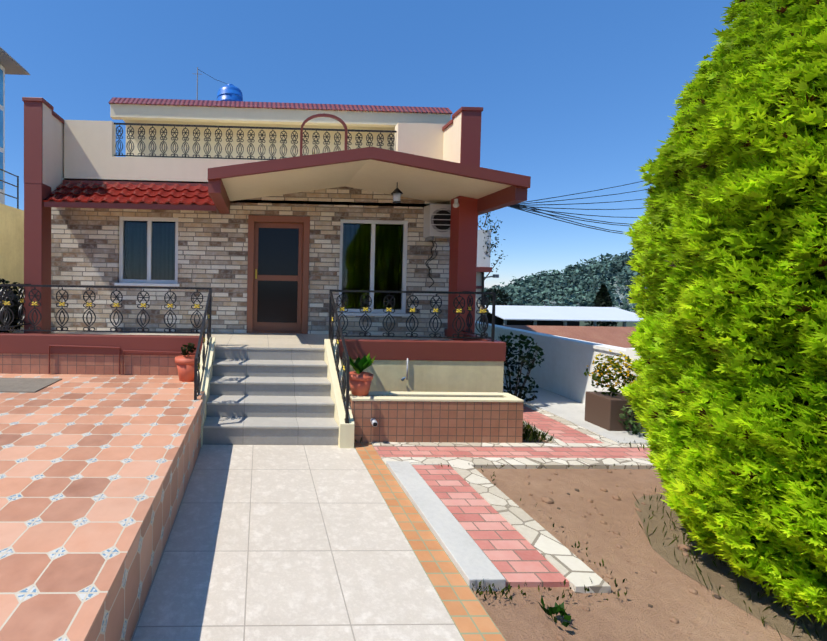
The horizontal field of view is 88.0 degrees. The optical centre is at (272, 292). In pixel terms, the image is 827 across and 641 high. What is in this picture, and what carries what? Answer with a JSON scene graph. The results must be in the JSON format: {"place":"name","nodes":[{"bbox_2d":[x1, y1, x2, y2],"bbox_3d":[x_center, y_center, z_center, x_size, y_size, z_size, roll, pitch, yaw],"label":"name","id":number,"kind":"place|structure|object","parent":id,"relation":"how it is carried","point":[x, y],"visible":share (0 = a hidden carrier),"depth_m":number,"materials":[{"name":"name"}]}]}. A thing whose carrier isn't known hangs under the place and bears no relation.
{"place":"outdoors","nodes":[
{"label":"outdoors","id":0,"kind":"place"},
{"bbox_2d":[0,289,23,332],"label":"hedge","id":1,"kind":"object","parent":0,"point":[12,307],"visible":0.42,"depth_m":6.52,"materials":[{"name":"green plant"}]},
{"bbox_2d":[131,443,505,640],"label":"path paving","id":2,"kind":"structure","parent":0,"point":[300,543],"depth_m":2.67,"materials":[{"name":"white tile"}]},
{"bbox_2d":[0,0,734,288],"label":"sky","id":3,"kind":"structure","parent":0,"point":[574,96],"materials":[{"name":"blue"}]},
{"bbox_2d":[478,212,616,326],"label":"valley tree crowns","id":4,"kind":"object","parent":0,"point":[602,297],"visible":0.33,"depth_m":40.76,"materials":[{"name":"green plant"}]},
{"bbox_2d":[484,247,645,312],"bbox_3d":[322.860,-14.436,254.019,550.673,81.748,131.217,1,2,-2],"label":"hill forest trees","id":5,"kind":"object","parent":0,"point":[534,282],"visible":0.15,"depth_m":263.20,"materials":[{"name":"green plant"}]},
{"bbox_2d":[474,314,793,640],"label":"dirt ground","id":6,"kind":"structure","parent":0,"point":[631,615],"depth_m":2.53,"materials":[{"name":"brown soil"}]},
{"bbox_2d":[0,47,29,327],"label":"neighbour building","id":7,"kind":"structure","parent":6,"relation":"on","point":[11,244],"depth_m":8.62,"materials":[{"name":"beige paint"}]},
{"bbox_2d":[0,374,203,640],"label":"terrace","id":8,"kind":"structure","parent":6,"relation":"on","point":[95,472],"depth_m":2.53,"materials":[{"name":"tile"}]},
{"bbox_2d":[0,378,61,392],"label":"floor mat","id":9,"kind":"object","parent":8,"relation":"on","point":[20,385],"visible":1,"depth_m":4.95,"materials":[{"name":"grey concrete"}]},
{"bbox_2d":[48,345,195,374],"bbox_3d":[-2.032,0.922,5.548,2.062,0.401,0.023,1,2,-2],"label":"pipe frame","id":10,"kind":"object","parent":8,"relation":"on","point":[109,347],"visible":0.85,"depth_m":5.53,"materials":[{"name":"red paint"}]},
{"bbox_2d":[175,355,372,395],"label":"flower pots","id":11,"kind":"object","parent":8,"relation":"on","point":[360,383],"visible":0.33,"depth_m":4.87,"materials":[{"name":"ceramic"}]},
{"bbox_2d":[181,152,374,373],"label":"potted plants","id":12,"kind":"object","parent":11,"relation":"on","point":[359,365],"visible":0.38,"depth_m":4.83,"materials":[{"name":"green plant"}]},
{"bbox_2d":[0,328,505,392],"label":"porch base","id":13,"kind":"object","parent":6,"relation":"on","point":[450,365],"visible":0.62,"depth_m":5.68,"materials":[{"name":"paint"}]},
{"bbox_2d":[0,284,495,423],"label":"porch railings","id":14,"kind":"object","parent":13,"relation":"on","point":[338,335],"visible":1,"depth_m":5.63,"materials":[{"name":"black metal"}]},
{"bbox_2d":[197,337,353,447],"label":"front steps","id":15,"kind":"structure","parent":6,"relation":"on","point":[270,396],"depth_m":4.94,"materials":[{"name":"stone"}]},
{"bbox_2d":[22,97,530,339],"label":"house","id":16,"kind":"structure","parent":6,"relation":"on","point":[278,244],"depth_m":7.20,"materials":[{"name":"brick"}]},
{"bbox_2d":[197,67,225,99],"bbox_3d":[-1.867,-5.774,12.259,1.141,2.100,0.040,1,2,-2],"label":"roof antenna pole","id":17,"kind":"object","parent":16,"relation":"on","point":[197,81],"visible":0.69,"depth_m":12.22,"materials":[{"name":"grey metal"}]},
{"bbox_2d":[217,84,242,100],"bbox_3d":[-1.303,-5.505,12.283,0.840,1.580,0.840,1,2,-2],"label":"water tank","id":18,"kind":"object","parent":16,"relation":"on","point":[229,92],"visible":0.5,"depth_m":11.94,"materials":[{"name":"blue plastic"}]},
{"bbox_2d":[114,123,396,159],"bbox_3d":[-0.291,-2.697,7.273,5.080,0.582,0.027,1,2,-2],"label":"balcony railing","id":19,"kind":"object","parent":16,"relation":"attached to","point":[250,134],"visible":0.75,"depth_m":7.25,"materials":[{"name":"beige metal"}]},
{"bbox_2d":[300,113,347,155],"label":"arch","id":20,"kind":"structure","parent":16,"relation":"attached to","point":[341,121],"depth_m":7.28,"materials":[{"name":"metal"}]},
{"bbox_2d":[391,182,458,207],"bbox_3d":[2.466,-1.578,6.495,1.133,0.375,0.195,1,2,-2],"label":"porch lantern","id":21,"kind":"object","parent":16,"relation":"attached to","point":[396,193],"visible":1,"depth_m":6.45,"materials":[{"name":"white metal"}]},
{"bbox_2d":[423,204,450,287],"bbox_3d":[2.974,-0.816,7.142,0.520,1.455,0.318,1,2,-2],"label":"ac unit","id":22,"kind":"object","parent":16,"relation":"attached to","point":[437,219],"visible":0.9,"depth_m":6.99,"materials":[{"name":"grey"}]},
{"bbox_2d":[504,181,650,304],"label":"overhead wires","id":23,"kind":"object","parent":16,"relation":"attached to","point":[518,206],"visible":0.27,"depth_m":8.78,"materials":[{"name":"black"}]},
{"bbox_2d":[349,358,523,442],"bbox_3d":[1.905,1.332,5.138,2.018,0.800,1.115,1,2,-2],"label":"planter box","id":24,"kind":"object","parent":6,"relation":"on","point":[461,417],"visible":0.9,"depth_m":4.68,"materials":[{"name":"tile"}]},
{"bbox_2d":[475,230,498,321],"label":"building","id":25,"kind":"structure","parent":6,"relation":"on","point":[483,264],"depth_m":14.15,"materials":[{"name":"beige paint"}]},
{"bbox_2d":[371,375,655,592],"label":"paths","id":26,"kind":"structure","parent":6,"relation":"on","point":[483,528],"depth_m":3.65,"materials":[{"name":"red brick"}]},
{"bbox_2d":[0,278,646,435],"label":"shrubs","id":27,"kind":"object","parent":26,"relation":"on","point":[614,365],"visible":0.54,"depth_m":6.02,"materials":[{"name":"green plant"}]},
{"bbox_2d":[500,335,642,430],"bbox_3d":[4.187,1.233,5.900,0.651,1.047,1.876,0,2,-31],"label":"planter","id":28,"kind":"object","parent":26,"relation":"on","point":[603,411],"visible":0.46,"depth_m":5.24,"materials":[{"name":"brown concrete"}]},
{"bbox_2d":[478,216,605,325],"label":"valley tree trunks","id":29,"kind":"object","parent":6,"relation":"on","point":[483,278],"visible":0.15,"depth_m":14.42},
{"bbox_2d":[474,321,640,403],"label":"compound wall","id":30,"kind":"structure","parent":6,"relation":"on","point":[563,365],"depth_m":6.73,"materials":[{"name":"white paint"}]},
{"bbox_2d":[483,305,643,326],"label":"distant building roof","id":31,"kind":"structure","parent":6,"relation":"on","point":[542,315],"depth_m":24.45,"materials":[{"name":"grey paint"}]},
{"bbox_2d":[501,325,645,347],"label":"red roof house","id":32,"kind":"structure","parent":6,"relation":"on","point":[614,336],"depth_m":12.02,"materials":[{"name":"tile"}]},
{"bbox_2d":[355,419,826,640],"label":"grass","id":33,"kind":"structure","parent":6,"relation":"on","point":[556,609],"depth_m":2.48,"materials":[{"name":"green plant"}]},
{"bbox_2d":[526,470,808,640],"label":"soil clods and pebbles","id":34,"kind":"object","parent":6,"relation":"on","point":[546,499],"visible":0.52,"depth_m":2.89,"materials":[{"name":"brown stone"}]},
{"bbox_2d":[618,0,826,624],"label":"conifer tree","id":35,"kind":"object","parent":6,"relation":"on","point":[722,193],"depth_m":2.35,"materials":[{"name":"green plant"}]},
{"bbox_2d":[634,494,826,640],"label":"soil bed","id":36,"kind":"object","parent":6,"relation":"on","point":[718,576],"visible":0.33,"depth_m":2.62,"materials":[{"name":"brown soil"}]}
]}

